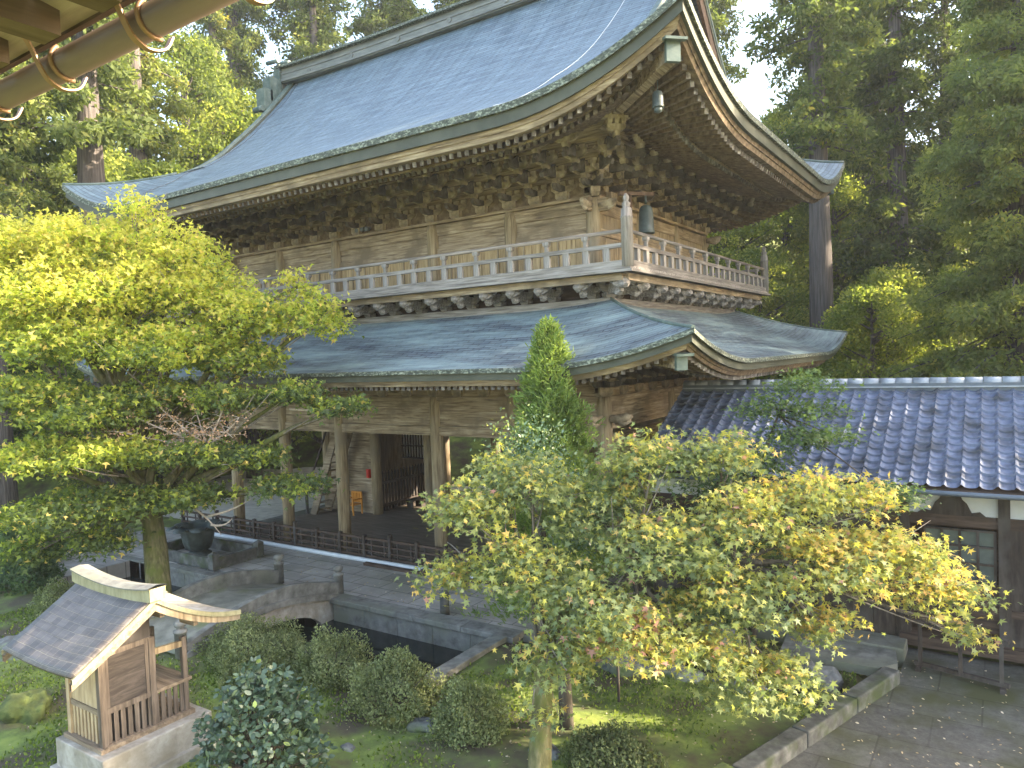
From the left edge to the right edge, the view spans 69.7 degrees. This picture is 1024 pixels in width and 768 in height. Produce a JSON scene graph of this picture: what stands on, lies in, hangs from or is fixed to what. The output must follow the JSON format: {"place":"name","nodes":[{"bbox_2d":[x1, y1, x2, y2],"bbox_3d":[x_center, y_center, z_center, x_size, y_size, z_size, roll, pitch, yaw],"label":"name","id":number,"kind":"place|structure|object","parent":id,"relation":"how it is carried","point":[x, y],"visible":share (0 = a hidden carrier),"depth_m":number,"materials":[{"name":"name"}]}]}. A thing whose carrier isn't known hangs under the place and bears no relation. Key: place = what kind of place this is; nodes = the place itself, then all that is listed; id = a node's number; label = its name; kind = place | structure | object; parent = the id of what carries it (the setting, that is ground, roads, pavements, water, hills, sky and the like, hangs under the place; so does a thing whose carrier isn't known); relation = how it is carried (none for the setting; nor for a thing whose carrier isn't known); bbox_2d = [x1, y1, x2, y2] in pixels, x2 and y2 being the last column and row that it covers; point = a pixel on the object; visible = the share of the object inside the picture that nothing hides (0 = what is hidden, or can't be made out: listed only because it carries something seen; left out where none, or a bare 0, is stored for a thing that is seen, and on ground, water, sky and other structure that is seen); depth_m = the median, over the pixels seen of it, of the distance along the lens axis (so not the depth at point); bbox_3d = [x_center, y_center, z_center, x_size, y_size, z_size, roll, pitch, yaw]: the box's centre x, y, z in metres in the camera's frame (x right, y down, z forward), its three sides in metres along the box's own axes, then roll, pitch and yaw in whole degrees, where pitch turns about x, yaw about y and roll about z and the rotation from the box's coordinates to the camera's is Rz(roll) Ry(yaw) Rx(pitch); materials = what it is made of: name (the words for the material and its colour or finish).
{"place":"outdoors","nodes":[
{"label":"outdoors","id":0,"kind":"place"},
{"bbox_2d":[123,576,181,591],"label":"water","id":1,"kind":"structure","parent":0,"point":[134,579],"depth_m":24.37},
{"bbox_2d":[163,472,324,526],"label":"yard","id":2,"kind":"structure","parent":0,"point":[264,510],"depth_m":33.41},
{"bbox_2d":[30,527,595,642],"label":"pavement","id":3,"kind":"structure","parent":0,"point":[378,585],"depth_m":22.20,"materials":[{"name":"stone"}]},
{"bbox_2d":[166,519,228,556],"bbox_3d":[-10.708,5.322,25.114,1.856,1.120,1.856,-2,2,0],"label":"lotus urn","id":4,"kind":"object","parent":3,"relation":"on","point":[197,537],"visible":0.88,"depth_m":24.79,"materials":[{"name":"grey metal"}]},
{"bbox_2d":[167,538,263,570],"bbox_3d":[-10.483,5.587,25.042,3.790,0.580,1.940,-1,3,34],"label":"stone enclosure","id":5,"kind":"object","parent":3,"relation":"on","point":[241,551],"visible":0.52,"depth_m":24.32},
{"bbox_2d":[214,532,489,578],"bbox_3d":[-6.701,5.665,24.906,15.401,0.158,0.168,-1,3,34],"label":"white pipe","id":6,"kind":"object","parent":3,"relation":"on","point":[314,551],"visible":0.48,"depth_m":24.64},
{"bbox_2d":[363,562,425,575],"bbox_3d":[-3.616,5.618,22.593,2.500,0.190,0.200,-1,3,34],"label":"wooden plank","id":7,"kind":"object","parent":3,"relation":"on","point":[388,567],"visible":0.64,"depth_m":22.55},
{"bbox_2d":[439,590,449,614],"bbox_3d":[-1.696,5.499,18.489,0.260,0.620,0.260,-1,3,34],"label":"stone post","id":8,"kind":"object","parent":3,"relation":"on","point":[445,609],"visible":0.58,"depth_m":18.39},
{"bbox_2d":[271,618,462,675],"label":"water","id":9,"kind":"structure","parent":0,"point":[434,656],"depth_m":18.21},
{"bbox_2d":[244,467,573,493],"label":"yard","id":10,"kind":"structure","parent":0,"point":[309,470],"depth_m":43.76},
{"bbox_2d":[405,497,422,508],"bbox_3d":[-4.162,5.091,31.453,0.400,0.380,0.700,-1,3,34],"label":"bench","id":11,"kind":"object","parent":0,"point":[417,500],"visible":0.93,"depth_m":31.27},
{"bbox_2d":[0,188,1023,767],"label":"ground","id":12,"kind":"structure","parent":0,"point":[704,754],"depth_m":13.34,"materials":[{"name":"plant"}]},
{"bbox_2d":[0,635,18,661],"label":"boulder","id":13,"kind":"object","parent":12,"relation":"on","point":[4,641],"visible":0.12,"depth_m":17.14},
{"bbox_2d":[0,688,52,724],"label":"boulder","id":14,"kind":"object","parent":12,"relation":"on","point":[31,707],"visible":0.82,"depth_m":13.82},
{"bbox_2d":[0,54,60,509],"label":"cedar tree","id":15,"kind":"object","parent":12,"relation":"on","point":[8,485],"visible":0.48,"depth_m":29.18,"materials":[{"name":"green plant"}]},
{"bbox_2d":[1,204,62,475],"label":"cedar tree","id":16,"kind":"object","parent":12,"relation":"on","point":[20,434],"visible":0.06,"depth_m":33.67,"materials":[{"name":"green plant"}]},
{"bbox_2d":[0,508,66,564],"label":"leafy shrub","id":17,"kind":"object","parent":12,"relation":"on","point":[10,533],"visible":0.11,"depth_m":24.75,"materials":[{"name":"green plant"}]},
{"bbox_2d":[0,552,67,596],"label":"leafy shrub","id":18,"kind":"object","parent":12,"relation":"on","point":[38,575],"visible":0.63,"depth_m":21.95,"materials":[{"name":"green plant"}]},
{"bbox_2d":[2,56,77,435],"bbox_3d":[-25.950,-12.236,40.030,8.987,30.330,8.456,-3,2,-18],"label":"cedar tree","id":19,"kind":"object","parent":12,"relation":"on","point":[41,202],"visible":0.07,"depth_m":38.66,"materials":[{"name":"green plant"}]},
{"bbox_2d":[7,277,84,477],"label":"broadleaf tree","id":20,"kind":"object","parent":12,"relation":"on","point":[17,371],"visible":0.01,"depth_m":33.74,"materials":[{"name":"plant"}]},
{"bbox_2d":[26,575,74,616],"bbox_3d":[-12.351,5.751,20.172,1.884,0.974,1.470,-1,3,34],"label":"azalea shrub","id":21,"kind":"object","parent":12,"relation":"on","point":[53,594],"visible":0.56,"depth_m":20.05,"materials":[{"name":"green plant"}]},
{"bbox_2d":[0,0,163,521],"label":"cedar tree","id":22,"kind":"object","parent":12,"relation":"on","point":[91,130],"visible":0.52,"depth_m":31.39,"materials":[{"name":"green plant"}]},
{"bbox_2d":[15,143,148,372],"bbox_3d":[-23.233,-5.972,42.041,11.110,15.701,11.316,-1,3,30],"label":"broadleaf tree","id":23,"kind":"object","parent":12,"relation":"on","point":[114,159],"visible":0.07,"depth_m":39.83,"materials":[{"name":"plant"}]},
{"bbox_2d":[48,41,127,206],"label":"cedar tree","id":24,"kind":"object","parent":12,"relation":"on","point":[61,116],"visible":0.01,"depth_m":59.65,"materials":[{"name":"green plant"}]},
{"bbox_2d":[1,564,240,767],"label":"little shrine","id":25,"kind":"object","parent":12,"relation":"on","point":[89,635],"visible":0.99,"depth_m":11.74,"materials":[{"name":"wood"}]},
{"bbox_2d":[44,308,214,512],"bbox_3d":[-17.262,1.108,32.964,7.544,10.467,7.407,-2,2,9],"label":"broadleaf tree","id":26,"kind":"object","parent":12,"relation":"on","point":[77,373],"visible":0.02,"depth_m":31.89,"materials":[{"name":"plant"}]},
{"bbox_2d":[36,156,229,478],"bbox_3d":[-17.622,-2.637,38.068,11.993,17.750,11.933,-1,3,35],"label":"broadleaf tree","id":27,"kind":"object","parent":12,"relation":"on","point":[150,170],"visible":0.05,"depth_m":36.30,"materials":[{"name":"plant"}]},
{"bbox_2d":[0,0,273,120],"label":"hall eave","id":28,"kind":"object","parent":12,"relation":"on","point":[29,29],"visible":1,"depth_m":2.33,"materials":[{"name":"brown wood"}]},
{"bbox_2d":[63,6,225,262],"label":"cedar tree","id":29,"kind":"object","parent":12,"relation":"on","point":[146,66],"visible":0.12,"depth_m":43.77,"materials":[{"name":"green plant"}]},
{"bbox_2d":[106,552,218,586],"bbox_3d":[-10.775,6.440,23.728,8.292,1.120,0.400,-1,3,34],"label":"pond edging","id":30,"kind":"object","parent":12,"relation":"on","point":[182,575],"visible":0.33,"depth_m":23.54,"materials":[{"name":"grey stone"}]},
{"bbox_2d":[105,27,255,170],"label":"broadleaf tree","id":31,"kind":"object","parent":12,"relation":"on","point":[195,57],"visible":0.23,"depth_m":49.24,"materials":[{"name":"plant"}]},
{"bbox_2d":[0,182,378,593],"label":"maple tree","id":32,"kind":"object","parent":12,"relation":"on","point":[71,255],"visible":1,"depth_m":17.91,"materials":[{"name":"green plant"}]},
{"bbox_2d":[181,8,262,166],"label":"cedar tree","id":33,"kind":"object","parent":12,"relation":"on","point":[216,22],"visible":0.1,"depth_m":56.99,"materials":[{"name":"green plant"}]},
{"bbox_2d":[191,87,261,166],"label":"broadleaf tree","id":34,"kind":"object","parent":12,"relation":"on","point":[251,105],"visible":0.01,"depth_m":47.98,"materials":[{"name":"plant"}]},
{"bbox_2d":[174,0,280,138],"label":"cedar tree","id":35,"kind":"object","parent":12,"relation":"on","point":[249,42],"visible":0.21,"depth_m":68.12,"materials":[{"name":"green plant"}]},
{"bbox_2d":[171,257,316,478],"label":"broadleaf tree","id":36,"kind":"object","parent":12,"relation":"on","point":[253,436],"visible":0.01,"depth_m":40.84,"materials":[{"name":"plant"}]},
{"bbox_2d":[149,554,343,659],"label":"stone bridge","id":37,"kind":"structure","parent":12,"relation":"on","point":[261,592],"depth_m":19.11,"materials":[{"name":"stone"}]},
{"bbox_2d":[191,611,308,675],"bbox_3d":[-5.697,5.622,16.202,3.071,1.047,2.127,-2,2,12],"label":"azalea shrub","id":38,"kind":"object","parent":12,"relation":"on","point":[234,638],"visible":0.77,"depth_m":16.03,"materials":[{"name":"green plant"}]},
{"bbox_2d":[213,639,289,699],"bbox_3d":[-5.280,5.740,14.914,1.859,0.874,1.493,-1,3,34],"label":"azalea shrub","id":39,"kind":"object","parent":12,"relation":"on","point":[267,660],"visible":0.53,"depth_m":14.97,"materials":[{"name":"green plant"}]},
{"bbox_2d":[188,655,337,767],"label":"camellia bush","id":40,"kind":"object","parent":12,"relation":"on","point":[286,712],"visible":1,"depth_m":11.07,"materials":[{"name":"green plant"}]},
{"bbox_2d":[250,0,357,76],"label":"cedar tree","id":41,"kind":"object","parent":12,"relation":"on","point":[283,7],"visible":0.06,"depth_m":69.42,"materials":[{"name":"green plant"}]},
{"bbox_2d":[278,0,345,59],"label":"cedar tree","id":42,"kind":"object","parent":12,"relation":"on","point":[308,16],"visible":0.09,"depth_m":58.42,"materials":[{"name":"green plant"}]},
{"bbox_2d":[304,431,321,443],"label":"broadleaf tree","id":43,"kind":"object","parent":12,"relation":"on","point":[317,439],"depth_m":46.60,"materials":[{"name":"plant"}]},
{"bbox_2d":[248,638,402,685],"bbox_3d":[-4.128,6.500,16.200,5.492,1.080,0.300,-1,3,34],"label":"pond edging","id":44,"kind":"object","parent":12,"relation":"on","point":[310,652],"visible":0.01,"depth_m":16.58,"materials":[{"name":"grey stone"}]},
{"bbox_2d":[288,621,374,698],"bbox_3d":[-3.652,5.487,15.017,1.973,1.242,1.731,-1,3,34],"label":"azalea shrub","id":45,"kind":"object","parent":12,"relation":"on","point":[315,659],"visible":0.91,"depth_m":14.83,"materials":[{"name":"green plant"}]},
{"bbox_2d":[340,742,354,751],"bbox_3d":[-2.766,6.135,12.392,0.306,0.151,0.221,-1,3,34],"label":"boulder","id":46,"kind":"object","parent":12,"relation":"on","point":[347,747],"visible":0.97,"depth_m":12.34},
{"bbox_2d":[181,510,538,580],"bbox_3d":[-5.714,5.248,24.502,18.100,0.940,0.120,-1,3,34],"label":"fence","id":47,"kind":"object","parent":12,"relation":"on","point":[390,541],"visible":0.57,"depth_m":24.63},
{"bbox_2d":[342,0,426,39],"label":"cedar tree","id":48,"kind":"object","parent":12,"relation":"on","point":[369,20],"visible":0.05,"depth_m":71.56,"materials":[{"name":"green plant"}]},
{"bbox_2d":[340,643,447,733],"bbox_3d":[-2.248,5.472,13.763,2.019,1.264,1.820,-1,3,34],"label":"azalea shrub","id":49,"kind":"object","parent":12,"relation":"on","point":[412,688],"visible":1,"depth_m":13.42,"materials":[{"name":"green plant"}]},
{"bbox_2d":[383,0,431,25],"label":"cedar tree","id":50,"kind":"object","parent":12,"relation":"on","point":[402,11],"visible":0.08,"depth_m":60.41,"materials":[{"name":"green plant"}]},
{"bbox_2d":[406,716,436,733],"bbox_3d":[-1.550,6.067,13.043,0.623,0.290,0.518,-2,2,15],"label":"boulder","id":51,"kind":"object","parent":12,"relation":"on","point":[418,725],"visible":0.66,"depth_m":12.88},
{"bbox_2d":[330,593,523,651],"bbox_3d":[-2.300,6.314,18.460,5.942,1.140,0.500,-1,3,34],"label":"pond edging","id":52,"kind":"object","parent":12,"relation":"on","point":[451,632],"visible":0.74,"depth_m":18.31,"materials":[{"name":"grey stone"}]},
{"bbox_2d":[0,604,859,767],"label":"ground cover","id":53,"kind":"object","parent":12,"relation":"on","point":[416,753],"visible":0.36,"depth_m":13.84,"materials":[{"name":"green plant"}]},
{"bbox_2d":[425,0,461,13],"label":"cedar tree","id":54,"kind":"object","parent":12,"relation":"on","point":[442,4],"visible":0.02,"depth_m":71.88,"materials":[{"name":"green plant"}]},
{"bbox_2d":[62,0,847,598],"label":"temple gate","id":55,"kind":"structure","parent":12,"relation":"on","point":[444,206],"depth_m":21.35,"materials":[{"name":"wood"}]},
{"bbox_2d":[350,491,362,515],"bbox_3d":[-6.614,4.947,30.564,0.600,0.920,0.540,-1,3,34],"label":"wooden chair","id":56,"kind":"object","parent":55,"relation":"on","point":[356,496],"visible":0.81,"depth_m":30.62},
{"bbox_2d":[366,469,370,477],"bbox_3d":[-5.953,3.713,30.498,0.160,0.360,0.140,-1,3,34],"label":"extinguisher box","id":57,"kind":"object","parent":55,"relation":"attached to","point":[368,473],"visible":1,"depth_m":30.44,"materials":[{"name":"red paint"}]},
{"bbox_2d":[401,434,423,458],"bbox_3d":[-4.332,2.371,34.895,2.480,2.380,0.090,-1,3,34],"label":"lattice window","id":58,"kind":"structure","parent":55,"relation":"in","point":[412,445],"depth_m":35.21,"materials":[{"name":"wood"}]},
{"bbox_2d":[618,191,654,234],"bbox_3d":[3.223,-3.903,18.960,1.084,2.100,0.427,-3,2,-14],"label":"bronze bell","id":59,"kind":"object","parent":55,"relation":"hanging from","point":[646,221],"visible":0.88,"depth_m":18.85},
{"bbox_2d":[652,79,663,112],"bbox_3d":[2.996,-5.915,15.132,0.250,0.680,0.244,-1,3,34],"label":"wind bell","id":60,"kind":"object","parent":55,"relation":"hanging from","point":[657,101],"visible":1,"depth_m":15.06,"materials":[{"name":"grey metal"}]},
{"bbox_2d":[421,634,506,688],"bbox_3d":[-0.965,6.361,15.679,0.350,1.160,2.632,-1,3,34],"label":"pond edging","id":61,"kind":"object","parent":12,"relation":"on","point":[456,664],"visible":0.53,"depth_m":15.58,"materials":[{"name":"grey stone"}]},
{"bbox_2d":[425,674,510,757],"bbox_3d":[-0.732,5.496,12.650,1.488,1.181,1.528,-1,3,34],"label":"azalea shrub","id":62,"kind":"object","parent":12,"relation":"on","point":[450,709],"visible":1,"depth_m":12.35,"materials":[{"name":"green plant"}]},
{"bbox_2d":[3,550,1021,767],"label":"fallen leaves","id":63,"kind":"object","parent":12,"relation":"on","point":[956,763],"visible":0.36,"depth_m":13.00,"materials":[{"name":"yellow plant"}]},
{"bbox_2d":[528,743,560,760],"bbox_3d":[0.509,6.035,11.980,0.583,0.324,0.543,-2,2,16],"label":"boulder","id":64,"kind":"object","parent":12,"relation":"on","point":[555,752],"visible":0.22,"depth_m":11.84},
{"bbox_2d":[464,402,626,729],"bbox_3d":[0.749,3.158,14.008,3.505,5.761,2.187,-1,3,34],"label":"evergreen tree","id":65,"kind":"object","parent":12,"relation":"on","point":[565,698],"visible":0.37,"depth_m":13.94,"materials":[{"name":"green plant"}]},
{"bbox_2d":[456,313,640,631],"bbox_3d":[1.024,2.202,16.066,3.952,7.490,4.099,-1,3,34],"label":"young conifer","id":66,"kind":"object","parent":12,"relation":"on","point":[555,395],"visible":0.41,"depth_m":15.55,"materials":[{"name":"green plant"}]},
{"bbox_2d":[557,716,668,767],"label":"azalea shrub","id":67,"kind":"object","parent":12,"relation":"on","point":[610,745],"visible":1,"depth_m":11.19,"materials":[{"name":"green plant"}]},
{"bbox_2d":[615,640,619,702],"bbox_3d":[1.951,4.961,13.633,0.100,1.895,0.447,-3,3,-30],"label":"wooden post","id":68,"kind":"object","parent":12,"relation":"on","point":[618,684],"visible":0.18,"depth_m":13.64,"materials":[{"name":"wood"}]},
{"bbox_2d":[595,653,647,677],"bbox_3d":[2.258,5.843,15.136,1.353,0.588,0.905,-1,3,34],"label":"boulder","id":69,"kind":"object","parent":12,"relation":"on","point":[607,666],"visible":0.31,"depth_m":14.84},
{"bbox_2d":[640,660,707,682],"bbox_3d":[3.199,5.869,14.812,1.588,0.489,0.791,-1,3,34],"label":"boulder","id":70,"kind":"object","parent":12,"relation":"on","point":[669,672],"visible":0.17,"depth_m":14.54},
{"bbox_2d":[394,422,1022,767],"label":"maple tree","id":71,"kind":"object","parent":12,"relation":"on","point":[727,584],"visible":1,"depth_m":11.28,"materials":[{"name":"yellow plant"}]},
{"bbox_2d":[662,595,755,644],"bbox_3d":[4.267,5.212,16.441,2.452,1.194,1.355,-1,3,34],"label":"leafy shrub","id":72,"kind":"object","parent":12,"relation":"on","point":[727,621],"visible":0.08,"depth_m":16.06,"materials":[{"name":"green plant"}]},
{"bbox_2d":[711,762,733,767],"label":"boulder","id":73,"kind":"structure","parent":12,"relation":"on","point":[722,765],"depth_m":10.78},
{"bbox_2d":[707,230,741,272],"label":"broadleaf tree","id":74,"kind":"object","parent":12,"relation":"on","point":[724,246],"depth_m":42.26,"materials":[{"name":"plant"}]},
{"bbox_2d":[708,0,751,84],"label":"cedar tree","id":75,"kind":"object","parent":12,"relation":"on","point":[722,12],"visible":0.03,"depth_m":58.05,"materials":[{"name":"green plant"}]},
{"bbox_2d":[710,676,770,697],"bbox_3d":[4.310,5.853,14.177,1.327,0.483,0.691,-1,3,34],"label":"boulder","id":76,"kind":"object","parent":12,"relation":"on","point":[741,691],"visible":0.08,"depth_m":13.88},
{"bbox_2d":[706,228,776,379],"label":"broadleaf tree","id":77,"kind":"object","parent":12,"relation":"on","point":[730,237],"visible":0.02,"depth_m":40.29,"materials":[{"name":"plant"}]},
{"bbox_2d":[708,202,808,319],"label":"broadleaf tree","id":78,"kind":"object","parent":12,"relation":"on","point":[783,218],"visible":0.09,"depth_m":42.38,"materials":[{"name":"plant"}]},
{"bbox_2d":[720,243,809,379],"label":"broadleaf tree","id":79,"kind":"object","parent":12,"relation":"on","point":[801,312],"visible":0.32,"depth_m":38.62,"materials":[{"name":"plant"}]},
{"bbox_2d":[639,595,907,667],"bbox_3d":[5.584,5.551,16.788,6.042,0.400,0.700,-1,3,34],"label":"stone ledge","id":80,"kind":"object","parent":12,"relation":"on","point":[892,642],"visible":0.09,"depth_m":15.44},
{"bbox_2d":[729,104,863,319],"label":"broadleaf tree","id":81,"kind":"object","parent":12,"relation":"on","point":[773,121],"visible":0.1,"depth_m":48.30,"materials":[{"name":"plant"}]},
{"bbox_2d":[666,361,941,644],"bbox_3d":[5.400,2.705,14.253,5.049,6.322,3.320,-1,3,34],"label":"young maple","id":82,"kind":"object","parent":12,"relation":"on","point":[826,434],"visible":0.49,"depth_m":14.25,"materials":[{"name":"green plant"}]},
{"bbox_2d":[793,28,825,145],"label":"cedar tree","id":83,"kind":"object","parent":12,"relation":"on","point":[805,31],"depth_m":70.72,"materials":[{"name":"green plant"}]},
{"bbox_2d":[732,666,899,767],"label":"stone kerb","id":84,"kind":"structure","parent":12,"relation":"on","point":[786,745],"depth_m":12.14,"materials":[{"name":"stone"}]},
{"bbox_2d":[789,659,843,694],"bbox_3d":[5.878,5.849,14.318,0.984,1.048,0.816,-1,3,34],"label":"boulder","id":85,"kind":"object","parent":12,"relation":"on","point":[832,673],"visible":0.28,"depth_m":14.13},
{"bbox_2d":[741,0,897,377],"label":"cedar tree","id":86,"kind":"object","parent":12,"relation":"on","point":[819,87],"visible":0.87,"depth_m":36.27,"materials":[{"name":"green plant"}]},
{"bbox_2d":[633,376,1023,663],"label":"covered corridor","id":87,"kind":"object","parent":12,"relation":"on","point":[955,445],"visible":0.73,"depth_m":15.62,"materials":[{"name":"tile"}]},
{"bbox_2d":[923,525,996,584],"bbox_3d":[9.083,3.457,14.936,1.270,1.060,0.100,-1,3,34],"label":"window","id":88,"kind":"structure","parent":87,"relation":"in","point":[984,542],"depth_m":14.80,"materials":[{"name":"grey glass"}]},
{"bbox_2d":[780,633,897,675],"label":"stone slab","id":89,"kind":"structure","parent":12,"relation":"on","point":[863,659],"depth_m":14.69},
{"bbox_2d":[771,7,910,279],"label":"cedar tree","id":90,"kind":"object","parent":12,"relation":"on","point":[782,28],"visible":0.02,"depth_m":60.07,"materials":[{"name":"green plant"}]},
{"bbox_2d":[767,173,918,360],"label":"broadleaf tree","id":91,"kind":"object","parent":12,"relation":"on","point":[845,190],"visible":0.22,"depth_m":42.84,"materials":[{"name":"plant"}]},
{"bbox_2d":[799,15,911,269],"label":"cedar tree","id":92,"kind":"object","parent":12,"relation":"on","point":[856,141],"visible":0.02,"depth_m":48.83,"materials":[{"name":"green plant"}]},
{"bbox_2d":[783,0,935,366],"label":"cedar tree","id":93,"kind":"object","parent":12,"relation":"on","point":[859,89],"visible":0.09,"depth_m":42.68,"materials":[{"name":"green plant"}]},
{"bbox_2d":[794,282,939,378],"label":"broadleaf tree","id":94,"kind":"object","parent":12,"relation":"on","point":[858,306],"visible":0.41,"depth_m":31.00,"materials":[{"name":"plant"}]},
{"bbox_2d":[807,262,953,378],"bbox_3d":[17.401,-0.328,34.170,7.407,10.467,7.544,-1,2,26],"label":"broadleaf tree","id":95,"kind":"object","parent":12,"relation":"on","point":[904,278],"visible":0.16,"depth_m":32.97,"materials":[{"name":"plant"}]},
{"bbox_2d":[804,0,979,356],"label":"cedar tree","id":96,"kind":"object","parent":12,"relation":"on","point":[891,202],"visible":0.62,"depth_m":38.73,"materials":[{"name":"green plant"}]},
{"bbox_2d":[876,260,1003,365],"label":"broadleaf tree","id":97,"kind":"object","parent":12,"relation":"on","point":[944,269],"visible":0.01,"depth_m":33.50,"materials":[{"name":"plant"}]},
{"bbox_2d":[867,0,1023,381],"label":"conifer tree","id":98,"kind":"object","parent":12,"relation":"on","point":[986,158],"visible":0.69,"depth_m":25.58,"materials":[{"name":"plant"}]},
{"bbox_2d":[907,0,983,344],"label":"cedar tree","id":99,"kind":"object","parent":12,"relation":"on","point":[942,54],"visible":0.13,"depth_m":44.76,"materials":[{"name":"green plant"}]},
{"bbox_2d":[909,0,1010,272],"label":"cedar tree","id":100,"kind":"object","parent":12,"relation":"on","point":[948,107],"visible":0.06,"depth_m":39.71,"materials":[{"name":"green plant"}]},
{"bbox_2d":[47,0,992,159],"label":"sky","id":101,"kind":"structure","parent":0,"point":[752,92],"materials":[{"name":"white"}]},
{"bbox_2d":[641,650,843,698],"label":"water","id":102,"kind":"structure","parent":0,"point":[780,690],"depth_m":15.31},
{"bbox_2d":[702,618,741,659],"bbox_3d":[4.473,5.571,15.706,0.870,1.116,0.750,-2,2,5],"label":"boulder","id":103,"kind":"object","parent":102,"relation":"in","point":[725,640],"visible":0.06,"depth_m":15.55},
{"bbox_2d":[780,648,1023,767],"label":"path","id":104,"kind":"structure","parent":0,"point":[969,736],"depth_m":12.30,"materials":[{"name":"stone"}]},
{"bbox_2d":[913,619,1009,694],"bbox_3d":[8.464,5.122,13.915,0.335,0.960,1.613,-4,3,-42],"label":"wooden rack","id":105,"kind":"object","parent":104,"relation":"on","point":[919,663],"visible":0.86,"depth_m":13.87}
]}

